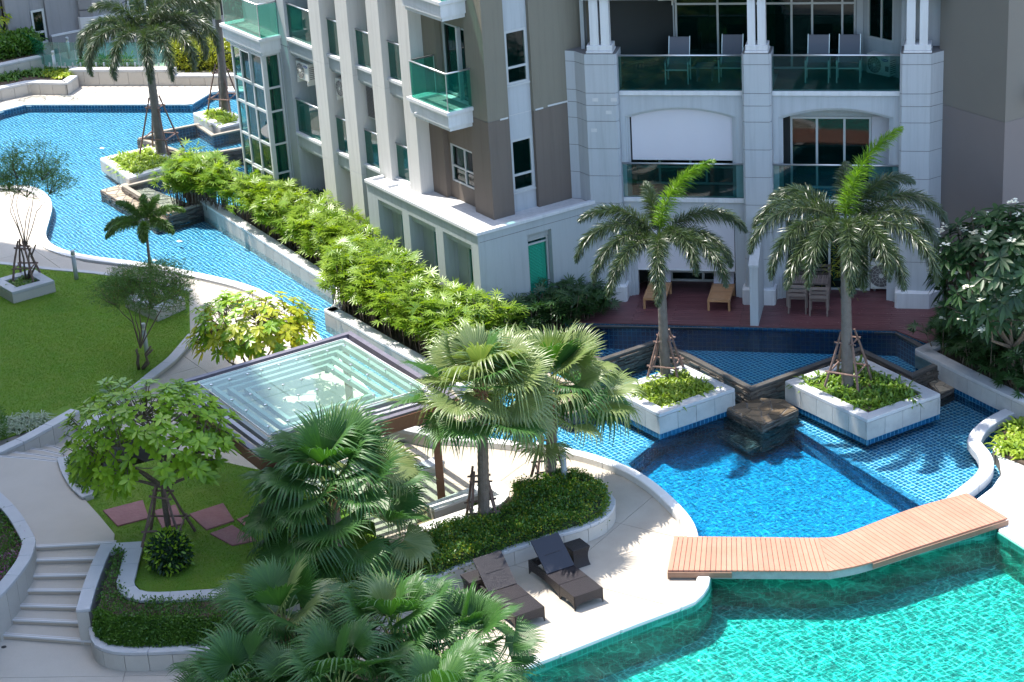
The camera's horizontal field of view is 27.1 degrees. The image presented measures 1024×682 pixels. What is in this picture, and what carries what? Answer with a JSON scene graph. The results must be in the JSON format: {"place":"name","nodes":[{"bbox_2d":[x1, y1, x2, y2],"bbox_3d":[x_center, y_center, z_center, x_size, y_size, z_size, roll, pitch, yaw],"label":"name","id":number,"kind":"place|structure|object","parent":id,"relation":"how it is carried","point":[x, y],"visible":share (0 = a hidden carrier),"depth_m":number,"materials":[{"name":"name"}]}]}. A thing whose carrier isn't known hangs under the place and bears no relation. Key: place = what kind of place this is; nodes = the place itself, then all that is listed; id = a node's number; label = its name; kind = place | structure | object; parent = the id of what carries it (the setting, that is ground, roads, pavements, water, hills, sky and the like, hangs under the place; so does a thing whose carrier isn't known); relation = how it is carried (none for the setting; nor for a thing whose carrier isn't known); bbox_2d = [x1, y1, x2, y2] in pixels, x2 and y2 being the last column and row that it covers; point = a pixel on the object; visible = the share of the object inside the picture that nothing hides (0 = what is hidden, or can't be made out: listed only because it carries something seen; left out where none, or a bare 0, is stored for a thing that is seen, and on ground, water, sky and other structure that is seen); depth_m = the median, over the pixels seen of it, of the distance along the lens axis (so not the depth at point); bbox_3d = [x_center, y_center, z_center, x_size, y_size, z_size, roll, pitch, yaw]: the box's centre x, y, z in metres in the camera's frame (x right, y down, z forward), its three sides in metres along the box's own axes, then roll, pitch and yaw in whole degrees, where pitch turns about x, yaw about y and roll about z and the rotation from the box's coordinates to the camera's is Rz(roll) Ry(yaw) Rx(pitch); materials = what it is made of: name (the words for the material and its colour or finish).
{"place":"outdoors","nodes":[
{"label":"outdoors","id":0,"kind":"place"},
{"bbox_2d":[0,461,114,545],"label":"stair landing","id":1,"kind":"object","parent":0,"point":[49,504],"visible":0.54,"depth_m":49.16,"materials":[{"name":"beige concrete"}]},
{"bbox_2d":[0,264,189,440],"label":"lawn","id":2,"kind":"structure","parent":0,"point":[61,410],"depth_m":59.26,"materials":[{"name":"green plant"}]},
{"bbox_2d":[0,410,54,437],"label":"lily leaves","id":3,"kind":"object","parent":2,"relation":"on","point":[28,419],"visible":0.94,"depth_m":54.63,"materials":[{"name":"green plant"}]},
{"bbox_2d":[0,269,55,302],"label":"planter box","id":4,"kind":"object","parent":2,"relation":"on","point":[20,288],"visible":1,"depth_m":63.09,"materials":[{"name":"grey concrete"}]},
{"bbox_2d":[0,136,80,278],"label":"feathery tree","id":5,"kind":"object","parent":4,"relation":"on","point":[7,179],"visible":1,"depth_m":62.36,"materials":[{"name":"green plant"}]},
{"bbox_2d":[81,253,201,369],"bbox_3d":[-9.808,-0.742,56.963,3.159,3.253,3.193,-4,23,0],"label":"feathery tree","id":6,"kind":"object","parent":2,"relation":"on","point":[150,285],"visible":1,"depth_m":56.46,"materials":[{"name":"green plant"}]},
{"bbox_2d":[125,291,185,321],"bbox_3d":[-10.328,-1.107,61.505,1.105,0.434,1.730,-24,30,-39],"label":"planter box","id":7,"kind":"object","parent":2,"relation":"on","point":[161,313],"visible":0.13,"depth_m":61.05,"materials":[{"name":"grey concrete"}]},
{"bbox_2d":[103,194,185,295],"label":"foxtail palm","id":8,"kind":"object","parent":7,"relation":"on","point":[146,210],"visible":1,"depth_m":60.66,"materials":[{"name":"green plant"}]},
{"bbox_2d":[0,553,283,681],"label":"pavement","id":9,"kind":"structure","parent":0,"point":[28,661],"depth_m":44.13,"materials":[{"name":"grey"}]},
{"bbox_2d":[0,492,36,641],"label":"curved planter wall","id":10,"kind":"structure","parent":9,"relation":"on","point":[16,580],"depth_m":46.22,"materials":[{"name":"grey concrete"}]},
{"bbox_2d":[0,506,24,577],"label":"ground cover","id":11,"kind":"object","parent":10,"relation":"in","point":[11,530],"visible":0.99,"depth_m":47.13,"materials":[{"name":"green plant"}]},
{"bbox_2d":[3,540,115,644],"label":"steps","id":12,"kind":"structure","parent":9,"relation":"on","point":[47,611],"depth_m":46.08,"materials":[{"name":"grey concrete"}]},
{"bbox_2d":[76,543,113,644],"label":"hedge planter wall","id":13,"kind":"structure","parent":9,"relation":"on","point":[87,604],"depth_m":45.39,"materials":[{"name":"concrete"}]},
{"bbox_2d":[89,627,208,671],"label":"planter wall","id":14,"kind":"structure","parent":9,"relation":"on","point":[128,658],"depth_m":43.58,"materials":[{"name":"stone"}]},
{"bbox_2d":[91,543,279,647],"bbox_3d":[-7.197,5.596,44.532,5.260,0.760,2.865,11,27,31],"label":"clipped hedge","id":15,"kind":"object","parent":14,"relation":"on","point":[110,628],"visible":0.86,"depth_m":43.85,"materials":[{"name":"green plant"}]},
{"bbox_2d":[116,547,299,617],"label":"hedge planter wall","id":16,"kind":"structure","parent":9,"relation":"on","point":[130,565],"depth_m":45.00,"materials":[{"name":"concrete"}]},
{"bbox_2d":[164,621,324,681],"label":"fan palm","id":17,"kind":"object","parent":9,"relation":"on","point":[221,656],"visible":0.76,"depth_m":38.69,"materials":[{"name":"green plant"}]},
{"bbox_2d":[248,611,424,681],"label":"fan palm","id":18,"kind":"object","parent":9,"relation":"on","point":[309,661],"visible":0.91,"depth_m":38.10,"materials":[{"name":"green plant"}]},
{"bbox_2d":[367,629,526,681],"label":"fan palm","id":19,"kind":"object","parent":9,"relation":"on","point":[460,664],"visible":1,"depth_m":37.45,"materials":[{"name":"green plant"}]},
{"bbox_2d":[87,455,378,606],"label":"garden lawn","id":20,"kind":"structure","parent":0,"point":[220,551],"depth_m":47.78,"materials":[{"name":"green plant"}]},
{"bbox_2d":[103,500,147,526],"bbox_3d":[-8.773,3.969,48.695,0.957,0.075,0.951,-14,25,-23],"label":"stepping stone","id":21,"kind":"object","parent":20,"relation":"on","point":[128,513],"visible":0.82,"depth_m":48.66,"materials":[{"name":"pink stone"}]},
{"bbox_2d":[58,376,245,526],"bbox_3d":[-7.838,2.664,46.492,4.182,3.997,3.332,-4,23,0],"label":"broadleaf tree","id":22,"kind":"object","parent":20,"relation":"on","point":[200,437],"visible":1,"depth_m":45.50,"materials":[{"name":"green plant"}]},
{"bbox_2d":[141,487,195,551],"bbox_3d":[-7.694,3.818,47.021,1.086,1.456,1.086,-2,23,4],"label":"tree support","id":23,"kind":"object","parent":20,"relation":"on","point":[154,496],"visible":0.87,"depth_m":46.82,"materials":[{"name":"brown wood"}]},
{"bbox_2d":[142,526,195,576],"bbox_3d":[-7.433,4.480,45.999,1.151,0.982,1.112,-4,23,0],"label":"round shrub","id":24,"kind":"object","parent":20,"relation":"on","point":[167,550],"visible":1,"depth_m":45.76,"materials":[{"name":"green plant"}]},
{"bbox_2d":[189,503,233,529],"bbox_3d":[-6.752,4.004,48.308,0.862,0.075,0.974,-16,26,-28],"label":"stepping stone","id":25,"kind":"object","parent":20,"relation":"on","point":[212,517],"visible":0.92,"depth_m":48.25,"materials":[{"name":"pink stone"}]},
{"bbox_2d":[0,96,987,537],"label":"stream water","id":26,"kind":"structure","parent":0,"point":[332,300],"depth_m":67.17,"materials":[{"name":"blue liquid"}]},
{"bbox_2d":[100,144,172,184],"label":"planter box","id":27,"kind":"object","parent":26,"relation":"in","point":[132,166],"visible":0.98,"depth_m":73.26,"materials":[{"name":"grey"}]},
{"bbox_2d":[74,0,221,154],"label":"foxtail palm","id":28,"kind":"object","parent":27,"relation":"in","point":[97,32],"visible":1,"depth_m":72.05,"materials":[{"name":"green plant"}]},
{"bbox_2d":[193,107,247,133],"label":"planter box","id":29,"kind":"object","parent":26,"relation":"on","point":[215,120],"visible":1,"depth_m":77.69,"materials":[{"name":"grey"}]},
{"bbox_2d":[156,0,243,111],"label":"foxtail palm","id":30,"kind":"object","parent":29,"relation":"on","point":[236,5],"visible":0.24,"depth_m":77.36,"materials":[{"name":"green plant"}]},
{"bbox_2d":[612,365,734,439],"bbox_3d":[3.992,1.426,53.055,2.402,0.870,2.264,-19,27,-32],"label":"planter box","id":31,"kind":"object","parent":26,"relation":"on","point":[688,398],"visible":0.9,"depth_m":52.49,"materials":[{"name":"grey"}]},
{"bbox_2d":[573,158,747,378],"bbox_3d":[3.499,-1.445,52.203,3.992,5.674,3.388,6,25,21],"label":"foxtail palm","id":32,"kind":"object","parent":31,"relation":"on","point":[639,237],"visible":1,"depth_m":51.88,"materials":[{"name":"green plant"}]},
{"bbox_2d":[785,355,939,445],"bbox_3d":[8.630,1.393,52.433,2.734,0.872,3.377,-16,26,-27],"label":"planter box","id":33,"kind":"object","parent":26,"relation":"on","point":[884,403],"visible":0.91,"depth_m":51.82,"materials":[{"name":"grey"}]},
{"bbox_2d":[745,126,948,388],"bbox_3d":[8.100,-1.666,51.025,5.038,6.461,4.264,-4,23,0],"label":"foxtail palm","id":34,"kind":"object","parent":33,"relation":"on","point":[829,224],"visible":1,"depth_m":50.45,"materials":[{"name":"green plant"}]},
{"bbox_2d":[824,328,872,393],"bbox_3d":[8.287,0.439,52.474,1.002,1.558,1.001,9,26,28],"label":"tree support","id":35,"kind":"object","parent":33,"relation":"on","point":[852,345],"visible":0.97,"depth_m":52.35,"materials":[{"name":"brown wood"}]},
{"bbox_2d":[0,99,999,538],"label":"blue pool floor","id":36,"kind":"structure","parent":0,"point":[942,459],"depth_m":52.08,"materials":[{"name":"teal tile"}]},
{"bbox_2d":[100,183,204,234],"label":"stone ledge","id":37,"kind":"object","parent":36,"relation":"on","point":[112,195],"visible":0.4,"depth_m":70.89,"materials":[{"name":"grey stone"}]},
{"bbox_2d":[121,175,204,229],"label":"raised pool","id":38,"kind":"structure","parent":37,"relation":"on","point":[173,219],"depth_m":69.21,"materials":[{"name":"grey tile"}]},
{"bbox_2d":[137,123,250,166],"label":"raised pool","id":39,"kind":"structure","parent":36,"relation":"on","point":[208,137],"depth_m":76.42,"materials":[{"name":"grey tile"}]},
{"bbox_2d":[219,0,674,333],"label":"apartment block","id":40,"kind":"structure","parent":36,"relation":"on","point":[452,159],"depth_m":58.02,"materials":[{"name":"white paint"}]},
{"bbox_2d":[230,43,281,180],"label":"bay window","id":41,"kind":"structure","parent":40,"relation":"in","point":[254,101],"depth_m":66.68,"materials":[{"name":"clear glass"}]},
{"bbox_2d":[264,53,291,186],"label":"bay window","id":42,"kind":"structure","parent":40,"relation":"in","point":[274,63],"depth_m":65.86,"materials":[{"name":"clear glass"}]},
{"bbox_2d":[441,22,467,99],"bbox_3d":[-1.447,-7.502,56.973,0.080,1.960,1.330,-17,26,-29],"label":"window","id":43,"kind":"structure","parent":40,"relation":"in","point":[448,31],"depth_m":57.16,"materials":[{"name":"clear glass"}]},
{"bbox_2d":[450,143,473,188],"bbox_3d":[-1.273,-4.766,58.129,0.080,1.090,1.330,-17,26,-29],"label":"window","id":44,"kind":"structure","parent":40,"relation":"in","point":[461,158],"depth_m":58.24,"materials":[{"name":"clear glass"}]},
{"bbox_2d":[504,27,528,85],"bbox_3d":[0.093,-7.517,56.106,0.680,1.460,0.080,-17,26,-29],"label":"window","id":45,"kind":"structure","parent":40,"relation":"in","point":[515,40],"depth_m":56.11,"materials":[{"name":"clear glass"}]},
{"bbox_2d":[511,135,534,191],"bbox_3d":[0.267,-4.776,57.265,0.680,1.460,0.080,-17,26,-29],"label":"window","id":46,"kind":"structure","parent":40,"relation":"in","point":[521,148],"depth_m":57.27,"materials":[{"name":"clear glass"}]},
{"bbox_2d":[0,92,1014,498],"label":"blue pool walls","id":47,"kind":"structure","parent":36,"relation":"on","point":[794,342],"depth_m":56.66,"materials":[{"name":"blue tile"}]},
{"bbox_2d":[667,493,1008,578],"bbox_3d":[7.058,4.423,46.109,7.737,0.240,2.467,-7,23,-9],"label":"footbridge","id":48,"kind":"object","parent":47,"relation":"on","point":[912,532],"visible":1,"depth_m":45.86,"materials":[{"name":"brown wood"}]},
{"bbox_2d":[577,324,938,403],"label":"pool","id":49,"kind":"structure","parent":36,"relation":"on","point":[750,371],"depth_m":55.79,"materials":[{"name":"teal tile"}]},
{"bbox_2d":[723,398,798,451],"bbox_3d":[6.270,1.982,52.844,1.450,0.746,1.490,-19,27,-32],"label":"stone ledge","id":50,"kind":"object","parent":36,"relation":"on","point":[761,417],"visible":0.97,"depth_m":52.42,"materials":[{"name":"grey"}]},
{"bbox_2d":[0,11,1023,669],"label":"pavement","id":51,"kind":"structure","parent":0,"point":[628,557],"depth_m":49.94,"materials":[{"name":"beige concrete"}]},
{"bbox_2d":[0,445,65,465],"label":"steps","id":52,"kind":"structure","parent":51,"relation":"on","point":[49,455],"depth_m":51.98,"materials":[{"name":"grey concrete"}]},
{"bbox_2d":[0,75,78,100],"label":"fern planter wall","id":53,"kind":"structure","parent":51,"relation":"on","point":[70,83],"depth_m":83.40,"materials":[{"name":"concrete"}]},
{"bbox_2d":[0,409,80,455],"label":"retaining wall","id":54,"kind":"structure","parent":51,"relation":"on","point":[50,432],"depth_m":53.10,"materials":[{"name":"concrete"}]},
{"bbox_2d":[0,0,241,54],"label":"grey building","id":55,"kind":"structure","parent":51,"relation":"on","point":[55,22],"depth_m":87.95,"materials":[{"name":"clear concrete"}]},
{"bbox_2d":[69,67,176,85],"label":"terrace wall","id":56,"kind":"structure","parent":51,"relation":"on","point":[132,76],"depth_m":83.99,"materials":[{"name":"concrete"}]},
{"bbox_2d":[78,334,197,432],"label":"lawn curb","id":57,"kind":"structure","parent":51,"relation":"on","point":[171,359],"depth_m":57.33,"materials":[{"name":"concrete"}]},
{"bbox_2d":[166,32,240,72],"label":"olive shrubs","id":58,"kind":"object","parent":51,"relation":"on","point":[184,63],"visible":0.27,"depth_m":84.04,"materials":[{"name":"green plant"}]},
{"bbox_2d":[175,73,242,85],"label":"terrace wall","id":59,"kind":"structure","parent":51,"relation":"on","point":[193,79],"depth_m":83.35,"materials":[{"name":"stone"}]},
{"bbox_2d":[182,289,319,392],"bbox_3d":[-6.723,0.052,55.058,3.615,2.918,2.670,-4,23,0],"label":"broadleaf tree","id":60,"kind":"object","parent":51,"relation":"on","point":[247,342],"visible":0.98,"depth_m":54.27,"materials":[{"name":"green plant"}]},
{"bbox_2d":[172,331,458,530],"bbox_3d":[-4.616,2.288,49.653,5.009,2.735,5.138,-17,26,-29],"label":"glass canopy","id":61,"kind":"object","parent":51,"relation":"on","point":[251,377],"visible":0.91,"depth_m":49.70,"materials":[{"name":"glass"}]},
{"bbox_2d":[404,481,509,534],"bbox_3d":[-1.270,3.955,48.377,3.060,0.370,1.226,-19,27,-32],"label":"pit coping","id":62,"kind":"object","parent":51,"relation":"on","point":[451,505],"visible":0.52,"depth_m":48.60,"materials":[{"name":"stone"}]},
{"bbox_2d":[401,465,611,577],"bbox_3d":[-0.253,3.958,47.267,5.626,0.912,2.673,-16,26,-27],"label":"planter hedge","id":63,"kind":"object","parent":51,"relation":"on","point":[560,489],"visible":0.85,"depth_m":46.88,"materials":[{"name":"green plant"}]},
{"bbox_2d":[472,550,544,626],"bbox_3d":[-0.113,5.181,44.535,0.700,0.868,1.950,-15,25,-25],"label":"wicker lounger","id":64,"kind":"object","parent":51,"relation":"on","point":[494,571],"visible":0.85,"depth_m":44.68,"materials":[{"name":"wicker"}]},
{"bbox_2d":[402,475,615,587],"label":"curved seat wall","id":65,"kind":"structure","parent":51,"relation":"on","point":[523,551],"depth_m":46.67,"materials":[{"name":"grey concrete"}]},
{"bbox_2d":[379,315,565,516],"bbox_3d":[-0.834,1.909,46.390,4.106,4.840,4.009,-4,23,0],"label":"fan palm","id":66,"kind":"object","parent":65,"relation":"on","point":[491,358],"visible":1,"depth_m":45.47,"materials":[{"name":"green plant"}]},
{"bbox_2d":[404,467,610,576],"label":"planter hedge tips","id":67,"kind":"object","parent":65,"relation":"on","point":[469,549],"visible":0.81,"depth_m":46.84,"materials":[{"name":"green plant"}]},
{"bbox_2d":[455,320,647,476],"bbox_3d":[0.979,1.425,48.234,4.047,3.992,4.146,-23,30,-39],"label":"fan palm","id":68,"kind":"object","parent":65,"relation":"on","point":[573,357],"visible":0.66,"depth_m":47.47,"materials":[{"name":"green plant"}]},
{"bbox_2d":[0,89,1023,670],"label":"pool coping","id":69,"kind":"object","parent":51,"relation":"on","point":[980,479],"visible":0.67,"depth_m":49.89,"materials":[{"name":"grey stone"}]},
{"bbox_2d":[528,532,603,610],"bbox_3d":[1.120,4.855,45.119,0.700,0.868,1.950,-15,25,-25],"label":"wicker lounger","id":70,"kind":"object","parent":51,"relation":"on","point":[562,574],"visible":1,"depth_m":45.21,"materials":[{"name":"wicker"}]},
{"bbox_2d":[0,43,1023,681],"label":"planting bed","id":71,"kind":"object","parent":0,"point":[406,341],"visible":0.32,"depth_m":59.70,"materials":[{"name":"soil"}]},
{"bbox_2d":[0,26,48,60],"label":"glossy shrubs","id":72,"kind":"object","parent":71,"relation":"on","point":[21,39],"visible":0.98,"depth_m":85.91,"materials":[{"name":"green plant"}]},
{"bbox_2d":[148,146,286,239],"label":"lady palm hedge","id":73,"kind":"object","parent":71,"relation":"on","point":[180,171],"visible":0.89,"depth_m":68.31,"materials":[{"name":"green plant"}]},
{"bbox_2d":[188,198,333,304],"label":"planter wall","id":74,"kind":"structure","parent":71,"relation":"on","point":[285,259],"depth_m":65.37,"materials":[{"name":"stone"}]},
{"bbox_2d":[198,547,379,681],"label":"fan palm","id":75,"kind":"object","parent":71,"relation":"on","point":[260,594],"visible":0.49,"depth_m":39.86,"materials":[{"name":"green plant"}]},
{"bbox_2d":[235,395,441,608],"bbox_3d":[-3.735,3.567,45.378,4.499,4.676,4.989,-4,23,0],"label":"fan palm","id":76,"kind":"object","parent":71,"relation":"on","point":[351,436],"visible":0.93,"depth_m":44.64,"materials":[{"name":"green plant"}]},
{"bbox_2d":[176,137,528,366],"bbox_3d":[-5.758,-3.054,62.595,3.617,2.246,19.894,-17,26,-28],"label":"lady palm hedge","id":77,"kind":"object","parent":71,"relation":"on","point":[361,266],"visible":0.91,"depth_m":58.66,"materials":[{"name":"green plant"}]},
{"bbox_2d":[324,307,470,401],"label":"planter wall","id":78,"kind":"structure","parent":71,"relation":"on","point":[339,321],"depth_m":57.89,"materials":[{"name":"concrete"}]},
{"bbox_2d":[309,567,489,681],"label":"fan palm","id":79,"kind":"object","parent":71,"relation":"on","point":[391,598],"visible":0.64,"depth_m":39.19,"materials":[{"name":"green plant"}]},
{"bbox_2d":[384,577,546,681],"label":"fan palm","id":80,"kind":"object","parent":71,"relation":"on","point":[472,609],"visible":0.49,"depth_m":40.08,"materials":[{"name":"green plant"}]},
{"bbox_2d":[500,272,625,336],"bbox_3d":[1.106,-0.939,57.501,4.217,1.517,2.199,-15,26,-26],"label":"lady palm hedge","id":81,"kind":"object","parent":71,"relation":"on","point":[556,305],"visible":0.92,"depth_m":57.27,"materials":[{"name":"green plant"}]},
{"bbox_2d":[564,280,947,355],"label":"maroon deck","id":82,"kind":"structure","parent":71,"relation":"on","point":[872,310],"depth_m":57.36,"materials":[{"name":"red"}]},
{"bbox_2d":[565,0,943,308],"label":"apartment block","id":83,"kind":"structure","parent":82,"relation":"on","point":[773,120],"depth_m":56.88,"materials":[{"name":"grey paint"}]},
{"bbox_2d":[664,36,690,84],"bbox_3d":[4.460,-7.536,57.065,0.650,1.140,0.765,2,23,12],"label":"sling chair","id":84,"kind":"object","parent":83,"relation":"on","point":[679,45],"visible":0.97,"depth_m":57.19,"materials":[{"name":"grey fabric"}]},
{"bbox_2d":[636,160,732,184],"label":"window","id":85,"kind":"structure","parent":83,"relation":"in","point":[657,174],"depth_m":58.40,"materials":[{"name":"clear glass"}]},
{"bbox_2d":[674,0,756,68],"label":"window","id":86,"kind":"structure","parent":83,"relation":"in","point":[705,22],"depth_m":57.64,"materials":[{"name":"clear glass"}]},
{"bbox_2d":[718,34,742,82],"bbox_3d":[5.878,-7.576,56.947,0.650,1.140,0.765,2,23,12],"label":"sling chair","id":87,"kind":"object","parent":83,"relation":"on","point":[732,43],"visible":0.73,"depth_m":57.07,"materials":[{"name":"grey fabric"}]},
{"bbox_2d":[766,0,856,69],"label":"window","id":88,"kind":"structure","parent":83,"relation":"in","point":[789,23],"depth_m":57.10,"materials":[{"name":"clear glass"}]},
{"bbox_2d":[804,34,829,82],"bbox_3d":[8.120,-7.502,56.434,0.650,1.140,0.765,2,23,12],"label":"sling chair","id":89,"kind":"object","parent":83,"relation":"on","point":[818,43],"visible":0.88,"depth_m":56.56,"materials":[{"name":"grey fabric"}]},
{"bbox_2d":[786,220,872,290],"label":"window","id":90,"kind":"structure","parent":83,"relation":"in","point":[837,281],"depth_m":58.37,"materials":[{"name":"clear glass"}]},
{"bbox_2d":[790,116,871,188],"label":"window","id":91,"kind":"structure","parent":83,"relation":"in","point":[813,139],"depth_m":57.06,"materials":[{"name":"clear glass"}]},
{"bbox_2d":[836,34,861,82],"bbox_3d":[8.921,-7.480,56.261,0.650,1.140,0.765,2,23,12],"label":"sling chair","id":92,"kind":"object","parent":83,"relation":"on","point":[849,43],"visible":0.91,"depth_m":56.39,"materials":[{"name":"grey fabric"}]},
{"bbox_2d":[868,0,893,42],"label":"window","id":93,"kind":"structure","parent":83,"relation":"in","point":[880,12],"depth_m":56.21,"materials":[{"name":"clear glass"}]},
{"bbox_2d":[867,51,895,78],"bbox_3d":[9.804,-7.328,56.451,0.326,0.590,0.786,-22,29,-36],"label":"air conditioner","id":94,"kind":"object","parent":83,"relation":"on","point":[883,65],"visible":1,"depth_m":56.29,"materials":[{"name":"grey metal"}]},
{"bbox_2d":[748,216,763,325],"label":"privacy wall","id":95,"kind":"structure","parent":82,"relation":"on","point":[756,268],"depth_m":56.38,"materials":[{"name":"white paint"}]},
{"bbox_2d":[904,296,1023,398],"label":"lady palm hedge","id":96,"kind":"object","parent":71,"relation":"on","point":[955,339],"visible":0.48,"depth_m":52.85,"materials":[{"name":"green plant"}]},
{"bbox_2d":[915,346,1023,418],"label":"low retaining wall","id":97,"kind":"structure","parent":71,"relation":"on","point":[967,380],"depth_m":52.71,"materials":[{"name":"grey concrete"}]},
{"bbox_2d":[922,198,1023,382],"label":"frangipani","id":98,"kind":"object","parent":71,"relation":"on","point":[1001,277],"visible":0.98,"depth_m":50.50,"materials":[{"name":"green plant"}]},
{"bbox_2d":[940,0,1023,299],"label":"taupe wing","id":99,"kind":"structure","parent":71,"relation":"on","point":[982,47],"depth_m":54.03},
{"bbox_2d":[985,415,1023,459],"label":"lily leaves","id":100,"kind":"object","parent":71,"relation":"on","point":[1002,445],"visible":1,"depth_m":50.14,"materials":[{"name":"green plant"}]},
{"bbox_2d":[628,417,917,536],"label":"plunge water","id":101,"kind":"structure","parent":0,"point":[760,474],"depth_m":50.00,"materials":[{"name":"blue liquid"}]},
{"bbox_2d":[523,529,1023,681],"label":"lagoon floor","id":102,"kind":"structure","parent":0,"point":[727,585],"depth_m":44.46,"materials":[{"name":"teal tile"}]},
{"bbox_2d":[531,538,1023,681],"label":"lagoon water","id":103,"kind":"structure","parent":0,"point":[733,606],"depth_m":43.34,"materials":[{"name":"teal liquid"}]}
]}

